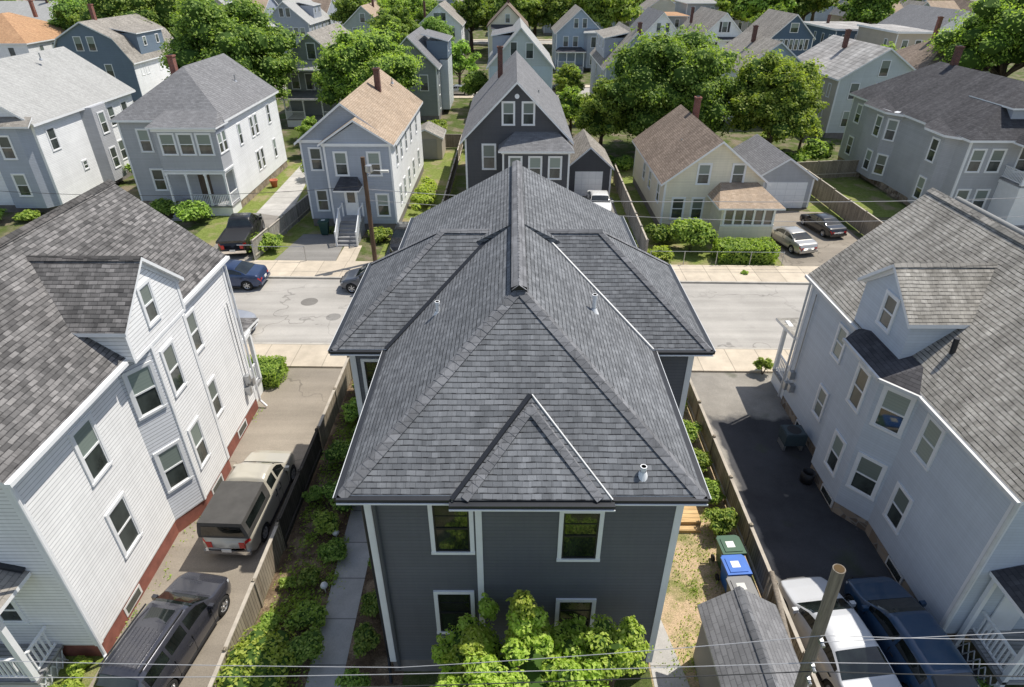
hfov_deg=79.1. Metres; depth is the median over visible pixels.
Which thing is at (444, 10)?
house
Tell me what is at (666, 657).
path
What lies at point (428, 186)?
shrub
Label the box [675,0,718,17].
house
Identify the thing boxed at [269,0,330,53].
house
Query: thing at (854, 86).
window
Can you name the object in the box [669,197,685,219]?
window
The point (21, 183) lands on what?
window
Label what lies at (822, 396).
window
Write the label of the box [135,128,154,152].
window
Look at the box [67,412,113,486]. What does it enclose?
window
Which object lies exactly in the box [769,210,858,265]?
driveway
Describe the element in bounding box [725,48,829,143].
leafy tree
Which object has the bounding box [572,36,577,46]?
window
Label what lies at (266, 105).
window
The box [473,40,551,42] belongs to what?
street
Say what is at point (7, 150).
window
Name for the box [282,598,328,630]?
shrub
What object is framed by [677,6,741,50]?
house
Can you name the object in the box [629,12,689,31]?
house
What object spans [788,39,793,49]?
window
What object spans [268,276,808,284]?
kerb
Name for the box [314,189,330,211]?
window
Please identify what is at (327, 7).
house
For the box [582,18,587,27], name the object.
window
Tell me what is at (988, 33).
leafy tree
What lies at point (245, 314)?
parked car
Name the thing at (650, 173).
window
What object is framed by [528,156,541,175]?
window
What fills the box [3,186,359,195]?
overhead wire
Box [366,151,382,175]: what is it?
window
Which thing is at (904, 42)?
window
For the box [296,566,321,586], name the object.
shrub
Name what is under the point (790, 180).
garage
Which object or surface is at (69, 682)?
shrub
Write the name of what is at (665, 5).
house
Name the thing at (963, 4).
house
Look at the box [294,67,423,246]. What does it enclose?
house
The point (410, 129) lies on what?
window
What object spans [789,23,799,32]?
window
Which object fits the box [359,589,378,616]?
shrub
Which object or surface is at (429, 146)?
door
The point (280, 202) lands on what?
driveway
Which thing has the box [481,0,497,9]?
leafy tree
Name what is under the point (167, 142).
window
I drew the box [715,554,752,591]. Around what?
wheelie bin
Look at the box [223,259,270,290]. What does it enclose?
parked car
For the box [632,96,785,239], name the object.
house
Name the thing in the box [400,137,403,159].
window
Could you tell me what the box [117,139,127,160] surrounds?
window
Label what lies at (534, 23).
leafy tree
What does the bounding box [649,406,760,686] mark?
side yard
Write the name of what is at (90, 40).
window
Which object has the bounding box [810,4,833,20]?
leafy tree
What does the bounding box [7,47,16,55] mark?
window
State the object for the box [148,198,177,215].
shrub
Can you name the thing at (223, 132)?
window
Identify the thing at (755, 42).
house
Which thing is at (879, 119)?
window
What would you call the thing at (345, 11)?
leafy tree
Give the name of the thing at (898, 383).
house
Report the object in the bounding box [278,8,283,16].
window
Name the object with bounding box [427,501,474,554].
window
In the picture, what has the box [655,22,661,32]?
window
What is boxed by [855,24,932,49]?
house
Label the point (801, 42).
window
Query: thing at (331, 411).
fence
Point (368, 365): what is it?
window
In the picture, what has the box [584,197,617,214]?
driveway
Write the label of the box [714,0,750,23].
leafy tree
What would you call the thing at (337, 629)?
path
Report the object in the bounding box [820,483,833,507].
basement window
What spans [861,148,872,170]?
window
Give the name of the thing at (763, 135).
shrub
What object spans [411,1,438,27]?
leafy tree
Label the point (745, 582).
wheelie bin
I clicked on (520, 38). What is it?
house
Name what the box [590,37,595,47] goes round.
window
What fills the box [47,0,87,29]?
leafy tree
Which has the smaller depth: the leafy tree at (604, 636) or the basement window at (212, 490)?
the leafy tree at (604, 636)
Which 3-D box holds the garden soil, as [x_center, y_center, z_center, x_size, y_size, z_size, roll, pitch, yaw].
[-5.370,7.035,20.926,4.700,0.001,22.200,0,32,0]
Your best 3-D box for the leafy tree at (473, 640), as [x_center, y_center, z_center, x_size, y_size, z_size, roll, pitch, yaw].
[-0.981,8.311,15.135,0.870,4.047,1.212,19,36,28]
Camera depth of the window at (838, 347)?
22.93 m
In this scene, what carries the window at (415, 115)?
in the house at (374, 120)
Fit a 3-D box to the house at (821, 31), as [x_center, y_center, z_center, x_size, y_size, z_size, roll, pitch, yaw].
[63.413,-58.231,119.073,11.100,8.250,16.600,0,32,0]
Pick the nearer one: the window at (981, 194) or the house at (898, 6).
the window at (981, 194)
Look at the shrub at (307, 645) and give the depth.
17.14 m
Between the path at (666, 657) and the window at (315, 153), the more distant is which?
the window at (315, 153)
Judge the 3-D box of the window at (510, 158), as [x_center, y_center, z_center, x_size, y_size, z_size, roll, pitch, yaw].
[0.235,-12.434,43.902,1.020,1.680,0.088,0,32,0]
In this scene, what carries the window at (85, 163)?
in the house at (60, 109)
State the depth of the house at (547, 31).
165.42 m
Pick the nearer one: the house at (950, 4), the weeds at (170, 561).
the weeds at (170, 561)
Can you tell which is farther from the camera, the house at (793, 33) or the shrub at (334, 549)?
the house at (793, 33)
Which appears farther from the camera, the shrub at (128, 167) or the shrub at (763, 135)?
the shrub at (763, 135)
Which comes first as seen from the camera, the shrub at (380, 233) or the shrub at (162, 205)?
the shrub at (380, 233)
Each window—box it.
[0,135,18,159]
[0,598,29,624]
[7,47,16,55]
[10,173,33,196]
[44,125,61,151]
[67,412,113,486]
[72,36,84,50]
[82,159,89,169]
[85,36,97,50]
[96,110,110,134]
[104,64,115,77]
[104,491,143,559]
[106,104,116,126]
[108,145,121,168]
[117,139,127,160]
[119,100,127,110]
[121,360,167,420]
[123,584,142,616]
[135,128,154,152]
[136,277,162,327]
[142,36,147,45]
[149,168,168,190]
[153,439,193,493]
[154,33,159,42]
[156,133,179,155]
[159,338,187,397]
[175,133,197,155]
[186,307,205,353]
[187,416,211,469]
[194,133,215,155]
[207,375,224,417]
[211,473,223,494]
[215,131,225,154]
[220,128,229,151]
[236,122,244,145]
[237,418,247,438]
[248,115,255,137]
[252,113,259,134]
[255,149,262,171]
[259,146,266,167]
[265,103,271,123]
[272,137,278,157]
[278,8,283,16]
[285,8,290,16]
[290,74,300,88]
[293,27,299,36]
[300,27,305,35]
[304,73,315,89]
[305,43,316,58]
[307,147,324,170]
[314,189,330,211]
[332,151,349,175]
[359,13,365,22]
[360,358,378,395]
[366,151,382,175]
[375,193,390,216]
[395,145,398,166]
[399,183,402,205]
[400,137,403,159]
[403,175,406,196]
[404,131,407,150]
[408,166,410,186]
[409,123,412,142]
[412,158,415,177]
[414,115,417,133]
[417,148,419,166]
[419,75,428,90]
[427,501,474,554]
[433,590,474,633]
[442,12,445,20]
[481,143,496,169]
[501,101,514,125]
[505,14,509,22]
[508,156,522,166]
[510,42,516,55]
[521,101,534,125]
[525,43,533,58]
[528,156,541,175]
[547,156,561,179]
[554,598,596,627]
[556,512,604,561]
[563,36,568,46]
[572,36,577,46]
[574,18,578,27]
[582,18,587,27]
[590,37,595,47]
[642,161,645,180]
[647,169,651,189]
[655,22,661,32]
[655,181,660,203]
[665,22,670,32]
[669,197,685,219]
[674,19,679,26]
[689,197,704,219]
[695,163,712,184]
[719,21,730,32]
[729,163,746,182]
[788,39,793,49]
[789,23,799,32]
[793,39,798,49]
[798,39,803,49]
[803,39,808,49]
[811,383,829,422]
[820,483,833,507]
[823,429,846,477]
[829,322,849,364]
[839,111,849,126]
[844,135,854,155]
[845,361,871,414]
[845,451,888,501]
[847,83,860,99]
[853,103,863,123]
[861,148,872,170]
[869,385,916,438]
[871,114,883,137]
[871,153,888,175]
[875,289,900,334]
[877,60,891,76]
[882,118,900,141]
[882,481,913,535]
[885,555,903,584]
[900,40,908,47]
[910,412,946,471]
[911,174,926,199]
[924,136,940,163]
[954,189,971,200]
[964,148,987,172]
[971,189,990,208]
[983,148,1007,172]
[1011,147,1023,172]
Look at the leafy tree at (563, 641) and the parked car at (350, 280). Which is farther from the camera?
the parked car at (350, 280)
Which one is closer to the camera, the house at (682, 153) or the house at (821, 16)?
the house at (682, 153)
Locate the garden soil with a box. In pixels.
[253,379,403,686]
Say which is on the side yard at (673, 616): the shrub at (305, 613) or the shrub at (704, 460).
the shrub at (704, 460)
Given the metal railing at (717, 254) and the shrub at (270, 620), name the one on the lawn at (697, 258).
the metal railing at (717, 254)
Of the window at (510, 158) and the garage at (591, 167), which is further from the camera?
the garage at (591, 167)
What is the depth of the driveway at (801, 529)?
23.40 m
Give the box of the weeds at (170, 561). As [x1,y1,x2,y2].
[98,408,263,671]
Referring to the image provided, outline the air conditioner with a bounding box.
[777,425,807,450]
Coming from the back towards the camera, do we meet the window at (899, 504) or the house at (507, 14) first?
the house at (507, 14)
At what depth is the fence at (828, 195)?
50.39 m
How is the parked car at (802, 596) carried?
on the driveway at (801, 529)
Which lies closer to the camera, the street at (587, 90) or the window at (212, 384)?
the window at (212, 384)
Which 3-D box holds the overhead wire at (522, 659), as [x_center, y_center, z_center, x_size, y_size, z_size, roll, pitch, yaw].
[0.985,5.281,10.817,66.001,1.562,0.152,0,32,0]
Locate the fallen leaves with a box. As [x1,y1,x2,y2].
[262,383,354,686]
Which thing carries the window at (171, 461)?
in the house at (131, 389)
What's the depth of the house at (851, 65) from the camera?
68.30 m
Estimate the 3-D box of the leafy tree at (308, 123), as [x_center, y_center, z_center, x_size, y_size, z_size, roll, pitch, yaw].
[-20.011,-20.670,61.965,3.453,4.056,3.500,0,32,0]
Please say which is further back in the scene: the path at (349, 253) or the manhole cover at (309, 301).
the path at (349, 253)
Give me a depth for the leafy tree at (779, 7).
122.67 m
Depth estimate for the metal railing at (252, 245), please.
40.45 m
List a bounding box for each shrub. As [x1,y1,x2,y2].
[0,208,6,219]
[12,209,40,220]
[48,668,84,686]
[65,655,92,675]
[122,163,131,172]
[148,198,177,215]
[171,200,214,223]
[213,622,296,686]
[249,232,282,251]
[254,611,282,635]
[278,575,296,588]
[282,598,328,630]
[286,626,324,665]
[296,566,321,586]
[301,485,322,502]
[310,510,340,534]
[316,480,355,513]
[317,537,346,563]
[320,438,351,468]
[334,665,371,686]
[341,397,358,423]
[352,621,380,658]
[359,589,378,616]
[366,226,392,242]
[410,176,436,210]
[428,119,447,130]
[609,155,633,170]
[643,223,674,242]
[647,245,673,259]
[667,217,718,250]
[683,420,702,441]
[693,448,712,472]
[702,507,739,535]
[704,478,726,504]
[752,357,773,373]
[760,131,779,141]
[785,151,808,161]
[797,137,834,160]
[977,676,992,686]
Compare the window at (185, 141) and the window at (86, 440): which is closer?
the window at (86, 440)
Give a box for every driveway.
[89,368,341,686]
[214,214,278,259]
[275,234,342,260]
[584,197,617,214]
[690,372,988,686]
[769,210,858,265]
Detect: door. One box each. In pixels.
[197,174,214,198]
[344,192,358,214]
[422,139,437,158]
[574,171,602,195]
[766,182,807,207]
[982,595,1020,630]
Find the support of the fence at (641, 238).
on the lawn at (697, 258)
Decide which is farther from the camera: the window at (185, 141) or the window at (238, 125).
the window at (238, 125)
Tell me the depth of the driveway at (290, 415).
22.41 m
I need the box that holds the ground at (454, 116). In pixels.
[0,0,1023,686]
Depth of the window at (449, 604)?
15.84 m
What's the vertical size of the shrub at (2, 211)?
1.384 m
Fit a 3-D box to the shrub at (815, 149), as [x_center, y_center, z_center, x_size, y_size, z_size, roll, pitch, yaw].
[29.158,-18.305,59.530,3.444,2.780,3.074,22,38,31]
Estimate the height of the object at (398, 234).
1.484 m
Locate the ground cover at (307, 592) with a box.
[267,381,358,686]
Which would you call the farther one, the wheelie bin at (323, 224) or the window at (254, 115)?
the window at (254, 115)
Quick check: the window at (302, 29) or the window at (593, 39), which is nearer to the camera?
the window at (593, 39)
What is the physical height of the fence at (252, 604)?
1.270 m
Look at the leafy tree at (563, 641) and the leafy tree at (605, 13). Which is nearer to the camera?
the leafy tree at (563, 641)
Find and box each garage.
[568,129,613,196]
[732,134,817,207]
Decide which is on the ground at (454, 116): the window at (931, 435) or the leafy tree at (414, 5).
the leafy tree at (414, 5)
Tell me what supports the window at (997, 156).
in the house at (953, 129)
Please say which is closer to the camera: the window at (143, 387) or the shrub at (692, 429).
the window at (143, 387)
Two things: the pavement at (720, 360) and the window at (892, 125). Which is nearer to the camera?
the pavement at (720, 360)
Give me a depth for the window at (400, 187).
46.69 m
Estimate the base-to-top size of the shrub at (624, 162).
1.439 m
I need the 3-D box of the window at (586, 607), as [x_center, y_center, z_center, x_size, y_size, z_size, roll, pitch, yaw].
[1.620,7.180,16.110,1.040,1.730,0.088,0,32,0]
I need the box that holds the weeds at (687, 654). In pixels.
[658,441,730,685]
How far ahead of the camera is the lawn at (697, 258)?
43.99 m
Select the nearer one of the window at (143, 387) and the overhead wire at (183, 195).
the window at (143, 387)
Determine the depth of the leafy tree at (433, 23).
112.93 m
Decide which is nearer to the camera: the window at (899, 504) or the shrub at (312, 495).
the window at (899, 504)
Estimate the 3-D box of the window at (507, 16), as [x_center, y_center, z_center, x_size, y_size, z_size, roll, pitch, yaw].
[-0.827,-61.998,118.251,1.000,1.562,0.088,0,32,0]
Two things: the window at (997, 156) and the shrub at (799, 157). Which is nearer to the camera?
the window at (997, 156)
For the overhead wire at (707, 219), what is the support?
attached to the utility pole at (366, 168)
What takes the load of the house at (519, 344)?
on the ground at (454, 116)
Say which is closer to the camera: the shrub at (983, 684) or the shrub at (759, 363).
the shrub at (983, 684)
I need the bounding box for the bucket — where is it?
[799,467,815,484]
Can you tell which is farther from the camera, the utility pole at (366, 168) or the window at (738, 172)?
the window at (738, 172)
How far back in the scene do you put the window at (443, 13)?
120.13 m
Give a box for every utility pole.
[360,157,388,261]
[794,564,845,686]
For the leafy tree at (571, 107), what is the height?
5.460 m
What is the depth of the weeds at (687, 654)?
19.72 m
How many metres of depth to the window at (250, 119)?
51.53 m
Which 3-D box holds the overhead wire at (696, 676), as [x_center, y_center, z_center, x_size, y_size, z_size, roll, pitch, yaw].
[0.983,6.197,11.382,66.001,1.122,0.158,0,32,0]
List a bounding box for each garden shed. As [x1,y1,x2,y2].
[421,121,445,158]
[693,586,808,686]
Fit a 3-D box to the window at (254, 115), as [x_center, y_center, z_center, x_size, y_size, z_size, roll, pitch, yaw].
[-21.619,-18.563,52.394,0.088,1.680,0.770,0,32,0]
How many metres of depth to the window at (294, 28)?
125.03 m
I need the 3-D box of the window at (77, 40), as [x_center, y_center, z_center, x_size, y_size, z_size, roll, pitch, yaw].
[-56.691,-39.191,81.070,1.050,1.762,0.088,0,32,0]
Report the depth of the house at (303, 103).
73.54 m
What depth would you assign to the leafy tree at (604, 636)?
14.18 m
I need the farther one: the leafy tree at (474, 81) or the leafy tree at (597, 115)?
the leafy tree at (474, 81)
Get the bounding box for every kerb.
[246,342,793,349]
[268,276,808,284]
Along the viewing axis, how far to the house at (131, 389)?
17.87 m
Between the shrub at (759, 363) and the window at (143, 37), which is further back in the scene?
the window at (143, 37)
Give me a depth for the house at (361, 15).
120.36 m
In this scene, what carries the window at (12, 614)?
in the house at (131, 389)
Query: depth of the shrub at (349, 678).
16.50 m
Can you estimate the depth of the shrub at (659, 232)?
43.06 m
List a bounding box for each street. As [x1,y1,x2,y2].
[229,278,811,347]
[284,87,589,95]
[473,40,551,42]
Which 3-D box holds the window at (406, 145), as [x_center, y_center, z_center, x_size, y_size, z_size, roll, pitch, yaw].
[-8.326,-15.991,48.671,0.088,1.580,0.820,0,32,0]
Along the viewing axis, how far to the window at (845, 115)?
68.88 m
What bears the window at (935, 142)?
in the house at (953, 129)
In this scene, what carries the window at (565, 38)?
in the house at (575, 27)
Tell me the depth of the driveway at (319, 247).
42.76 m
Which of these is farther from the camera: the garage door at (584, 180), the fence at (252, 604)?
the garage door at (584, 180)
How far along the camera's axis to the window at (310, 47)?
71.91 m
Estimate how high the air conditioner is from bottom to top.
0.860 m
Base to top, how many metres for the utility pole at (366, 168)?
7.050 m
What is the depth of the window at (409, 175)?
50.41 m
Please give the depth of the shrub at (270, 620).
18.17 m
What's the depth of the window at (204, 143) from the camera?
45.52 m
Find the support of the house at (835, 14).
on the ground at (454, 116)
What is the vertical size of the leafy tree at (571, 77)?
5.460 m
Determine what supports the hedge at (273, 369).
on the front strip
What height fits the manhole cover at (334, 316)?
0.009 m
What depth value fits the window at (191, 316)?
22.02 m
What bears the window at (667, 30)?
in the house at (653, 20)
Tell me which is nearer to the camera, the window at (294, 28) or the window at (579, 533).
the window at (579, 533)
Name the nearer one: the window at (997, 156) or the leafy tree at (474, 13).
the window at (997, 156)
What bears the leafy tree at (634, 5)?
on the ground at (454, 116)
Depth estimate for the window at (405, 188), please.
48.37 m
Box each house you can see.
[0,0,57,21]
[0,0,65,57]
[0,46,135,211]
[0,179,267,686]
[53,3,172,102]
[110,53,287,220]
[239,0,277,15]
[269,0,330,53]
[281,22,349,126]
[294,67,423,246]
[312,0,340,23]
[327,160,715,682]
[342,0,379,34]
[400,26,453,120]
[417,0,466,55]
[446,0,469,45]
[460,45,574,189]
[486,0,528,58]
[486,18,554,88]
[542,24,552,34]
[551,4,600,73]
[588,15,615,28]
[589,22,642,95]
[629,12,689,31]
[630,7,680,38]
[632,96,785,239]
[638,0,674,11]
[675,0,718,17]
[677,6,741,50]
[720,25,801,126]
[732,13,761,31]
[744,9,815,55]
[771,187,1023,686]
[797,29,915,137]
[803,13,811,20]
[804,14,866,46]
[814,0,843,20]
[829,1,874,23]
[837,45,1023,229]
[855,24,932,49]
[878,4,972,33]
[891,1,902,14]
[895,16,998,72]
[900,0,929,7]
[925,0,960,9]
[954,0,975,14]
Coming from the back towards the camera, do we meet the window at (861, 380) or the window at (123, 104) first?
the window at (123, 104)
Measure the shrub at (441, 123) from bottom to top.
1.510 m
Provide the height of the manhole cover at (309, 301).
0.009 m
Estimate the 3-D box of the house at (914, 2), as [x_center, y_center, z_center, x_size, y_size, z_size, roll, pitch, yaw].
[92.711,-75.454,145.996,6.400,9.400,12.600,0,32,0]
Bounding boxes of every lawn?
[195,161,334,259]
[377,151,465,259]
[610,167,783,265]
[807,177,904,216]
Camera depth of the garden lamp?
19.31 m
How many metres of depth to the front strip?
17.39 m
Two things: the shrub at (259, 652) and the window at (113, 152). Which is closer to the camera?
the shrub at (259, 652)
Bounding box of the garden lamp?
[320,582,327,592]
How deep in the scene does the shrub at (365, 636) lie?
17.58 m
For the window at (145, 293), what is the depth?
18.66 m
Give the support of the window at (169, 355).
in the house at (131, 389)
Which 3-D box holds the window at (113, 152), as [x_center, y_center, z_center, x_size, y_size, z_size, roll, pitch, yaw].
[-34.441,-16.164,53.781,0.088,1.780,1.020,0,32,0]
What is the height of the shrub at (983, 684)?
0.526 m
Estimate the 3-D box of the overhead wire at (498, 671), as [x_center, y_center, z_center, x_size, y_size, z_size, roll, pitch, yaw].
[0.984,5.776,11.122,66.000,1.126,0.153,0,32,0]
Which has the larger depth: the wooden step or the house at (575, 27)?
the house at (575, 27)
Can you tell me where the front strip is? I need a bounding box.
[53,387,263,686]
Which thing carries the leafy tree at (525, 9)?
on the ground at (454, 116)
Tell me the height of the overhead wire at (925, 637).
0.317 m
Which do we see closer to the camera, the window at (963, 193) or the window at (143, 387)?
the window at (143, 387)
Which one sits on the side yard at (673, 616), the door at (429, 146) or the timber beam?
the timber beam
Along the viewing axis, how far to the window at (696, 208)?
44.69 m
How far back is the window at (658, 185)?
45.99 m
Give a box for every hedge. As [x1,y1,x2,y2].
[247,354,289,389]
[711,236,780,264]
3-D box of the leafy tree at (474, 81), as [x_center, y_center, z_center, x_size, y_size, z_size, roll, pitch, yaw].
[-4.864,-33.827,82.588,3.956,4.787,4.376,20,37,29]
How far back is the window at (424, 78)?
74.82 m
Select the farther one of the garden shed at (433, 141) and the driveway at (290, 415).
the garden shed at (433, 141)
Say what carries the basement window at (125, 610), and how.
in the house at (131, 389)
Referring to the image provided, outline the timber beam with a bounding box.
[762,571,792,645]
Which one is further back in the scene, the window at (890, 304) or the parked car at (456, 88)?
the parked car at (456, 88)
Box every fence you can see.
[207,522,285,686]
[250,193,310,259]
[276,428,322,547]
[316,356,352,452]
[441,134,462,202]
[613,164,648,251]
[687,378,820,686]
[796,159,882,234]
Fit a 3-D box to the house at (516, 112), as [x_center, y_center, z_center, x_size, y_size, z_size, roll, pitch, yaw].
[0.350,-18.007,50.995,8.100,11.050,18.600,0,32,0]
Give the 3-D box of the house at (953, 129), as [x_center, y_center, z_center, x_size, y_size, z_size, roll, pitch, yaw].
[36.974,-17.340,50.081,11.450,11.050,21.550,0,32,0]
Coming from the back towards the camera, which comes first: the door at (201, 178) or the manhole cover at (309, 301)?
the door at (201, 178)
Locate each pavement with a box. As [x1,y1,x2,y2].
[243,260,818,281]
[244,344,793,372]
[281,95,585,98]
[473,39,551,40]
[473,43,551,44]
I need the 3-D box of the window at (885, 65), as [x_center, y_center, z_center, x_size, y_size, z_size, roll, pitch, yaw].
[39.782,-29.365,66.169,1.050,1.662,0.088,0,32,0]
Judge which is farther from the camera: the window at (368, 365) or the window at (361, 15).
the window at (361, 15)
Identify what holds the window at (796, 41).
in the house at (793, 33)
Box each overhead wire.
[0,662,1023,677]
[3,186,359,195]
[9,635,1019,667]
[367,671,1023,686]
[369,189,1023,201]
[370,200,1022,221]
[824,632,1023,642]
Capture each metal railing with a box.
[237,244,306,260]
[650,251,784,265]
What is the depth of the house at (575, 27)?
109.78 m
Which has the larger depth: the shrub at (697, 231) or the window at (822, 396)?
the shrub at (697, 231)
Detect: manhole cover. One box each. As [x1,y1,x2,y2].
[301,298,317,305]
[326,313,340,320]
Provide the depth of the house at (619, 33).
77.52 m
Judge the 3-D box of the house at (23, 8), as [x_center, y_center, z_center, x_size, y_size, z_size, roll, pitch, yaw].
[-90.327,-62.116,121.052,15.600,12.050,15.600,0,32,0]
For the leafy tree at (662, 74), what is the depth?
57.12 m
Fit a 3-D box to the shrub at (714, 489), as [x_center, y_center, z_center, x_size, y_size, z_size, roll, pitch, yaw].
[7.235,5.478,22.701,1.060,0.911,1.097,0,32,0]
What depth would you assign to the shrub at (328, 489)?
22.23 m
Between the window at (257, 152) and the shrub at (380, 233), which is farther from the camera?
the window at (257, 152)
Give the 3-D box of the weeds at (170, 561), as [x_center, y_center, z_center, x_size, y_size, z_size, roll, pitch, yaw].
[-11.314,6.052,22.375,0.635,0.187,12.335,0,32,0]
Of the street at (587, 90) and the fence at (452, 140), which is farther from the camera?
the street at (587, 90)
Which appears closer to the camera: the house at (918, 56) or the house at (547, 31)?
the house at (918, 56)
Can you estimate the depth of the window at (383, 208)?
44.60 m
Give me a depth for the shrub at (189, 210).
45.81 m
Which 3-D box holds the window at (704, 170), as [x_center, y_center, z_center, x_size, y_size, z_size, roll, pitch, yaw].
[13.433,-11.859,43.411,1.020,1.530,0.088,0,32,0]
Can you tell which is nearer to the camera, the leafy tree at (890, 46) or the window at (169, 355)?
the window at (169, 355)
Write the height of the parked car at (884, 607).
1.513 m
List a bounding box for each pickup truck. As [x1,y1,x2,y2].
[196,450,296,554]
[216,212,264,254]
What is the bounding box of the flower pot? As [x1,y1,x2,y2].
[269,178,277,187]
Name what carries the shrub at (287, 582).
on the garden soil
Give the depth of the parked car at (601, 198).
48.46 m
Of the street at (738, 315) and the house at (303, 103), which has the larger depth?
the house at (303, 103)
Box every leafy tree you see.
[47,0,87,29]
[67,0,185,37]
[158,0,309,102]
[294,116,316,137]
[311,21,425,106]
[329,0,370,24]
[365,0,419,34]
[371,12,409,46]
[376,0,414,21]
[388,0,436,20]
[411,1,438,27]
[421,16,455,41]
[430,592,614,686]
[441,624,491,676]
[451,0,492,50]
[451,39,481,83]
[459,70,488,95]
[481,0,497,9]
[486,0,540,27]
[501,589,550,649]
[530,0,546,37]
[533,0,583,27]
[553,62,584,93]
[556,84,584,135]
[573,75,629,145]
[575,0,643,28]
[579,614,653,686]
[598,23,753,140]
[616,0,642,22]
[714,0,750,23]
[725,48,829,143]
[732,0,801,18]
[749,2,787,22]
[789,0,839,19]
[792,112,824,151]
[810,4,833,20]
[837,0,906,23]
[881,41,904,49]
[923,0,1023,76]
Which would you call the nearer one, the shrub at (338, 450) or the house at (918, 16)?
the shrub at (338, 450)
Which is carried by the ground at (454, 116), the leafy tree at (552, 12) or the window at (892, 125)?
the leafy tree at (552, 12)
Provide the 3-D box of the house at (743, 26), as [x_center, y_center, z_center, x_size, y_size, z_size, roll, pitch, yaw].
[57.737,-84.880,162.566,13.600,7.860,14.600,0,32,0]
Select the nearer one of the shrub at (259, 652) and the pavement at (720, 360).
the shrub at (259, 652)
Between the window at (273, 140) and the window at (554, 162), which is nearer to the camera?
the window at (554, 162)
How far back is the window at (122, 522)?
18.45 m
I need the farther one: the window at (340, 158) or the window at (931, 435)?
the window at (340, 158)
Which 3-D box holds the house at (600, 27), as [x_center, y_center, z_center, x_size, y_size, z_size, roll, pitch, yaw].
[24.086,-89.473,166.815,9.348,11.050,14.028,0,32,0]
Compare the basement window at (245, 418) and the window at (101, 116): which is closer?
the basement window at (245, 418)
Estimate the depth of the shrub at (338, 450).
23.99 m
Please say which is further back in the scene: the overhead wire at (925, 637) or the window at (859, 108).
the window at (859, 108)
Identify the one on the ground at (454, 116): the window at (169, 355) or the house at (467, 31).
the house at (467, 31)
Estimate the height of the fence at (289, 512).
1.370 m
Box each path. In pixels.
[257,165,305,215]
[305,505,368,686]
[336,245,361,260]
[650,620,689,686]
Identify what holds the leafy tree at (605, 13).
on the ground at (454, 116)
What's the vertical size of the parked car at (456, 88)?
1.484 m
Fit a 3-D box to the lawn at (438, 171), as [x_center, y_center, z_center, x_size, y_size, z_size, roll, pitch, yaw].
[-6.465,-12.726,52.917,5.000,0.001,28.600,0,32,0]
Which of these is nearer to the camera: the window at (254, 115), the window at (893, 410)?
the window at (893, 410)
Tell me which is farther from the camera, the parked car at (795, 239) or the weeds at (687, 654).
the parked car at (795, 239)
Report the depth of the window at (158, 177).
48.62 m
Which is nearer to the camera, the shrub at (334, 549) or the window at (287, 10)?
the shrub at (334, 549)
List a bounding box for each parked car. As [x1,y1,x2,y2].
[93,572,230,686]
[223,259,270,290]
[234,309,257,331]
[340,262,371,292]
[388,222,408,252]
[453,84,470,95]
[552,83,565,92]
[586,190,612,211]
[770,226,817,254]
[778,576,901,686]
[800,213,846,237]
[843,575,980,686]
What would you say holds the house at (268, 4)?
on the ground at (454, 116)
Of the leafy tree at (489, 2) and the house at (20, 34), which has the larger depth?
the leafy tree at (489, 2)
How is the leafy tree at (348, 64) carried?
on the ground at (454, 116)
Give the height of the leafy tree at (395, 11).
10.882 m
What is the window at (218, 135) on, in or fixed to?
in the house at (204, 130)
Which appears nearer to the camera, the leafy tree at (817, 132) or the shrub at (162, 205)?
the shrub at (162, 205)
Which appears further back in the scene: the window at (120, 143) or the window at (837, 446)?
the window at (120, 143)
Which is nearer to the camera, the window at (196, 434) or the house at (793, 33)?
the window at (196, 434)
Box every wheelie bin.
[317,218,330,234]
[711,535,746,570]
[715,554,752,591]
[726,575,759,596]
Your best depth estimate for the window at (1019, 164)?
44.35 m
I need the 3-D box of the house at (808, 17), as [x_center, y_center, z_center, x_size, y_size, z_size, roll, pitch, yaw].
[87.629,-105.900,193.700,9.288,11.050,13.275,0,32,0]
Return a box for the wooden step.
[679,506,700,532]
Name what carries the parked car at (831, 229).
on the driveway at (828, 248)
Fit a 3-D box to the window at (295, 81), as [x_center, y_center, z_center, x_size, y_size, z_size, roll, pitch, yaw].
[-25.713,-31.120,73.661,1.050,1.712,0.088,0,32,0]
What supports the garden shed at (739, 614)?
on the side yard at (673, 616)
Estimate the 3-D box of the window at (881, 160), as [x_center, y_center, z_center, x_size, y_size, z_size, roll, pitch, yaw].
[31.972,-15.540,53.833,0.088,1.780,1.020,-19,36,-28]
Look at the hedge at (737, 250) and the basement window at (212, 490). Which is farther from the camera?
the hedge at (737, 250)
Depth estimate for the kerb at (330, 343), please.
32.02 m
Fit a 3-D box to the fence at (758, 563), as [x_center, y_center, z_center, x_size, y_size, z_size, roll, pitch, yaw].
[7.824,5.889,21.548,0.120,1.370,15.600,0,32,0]
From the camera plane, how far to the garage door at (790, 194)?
49.38 m
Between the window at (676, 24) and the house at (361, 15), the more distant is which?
the window at (676, 24)

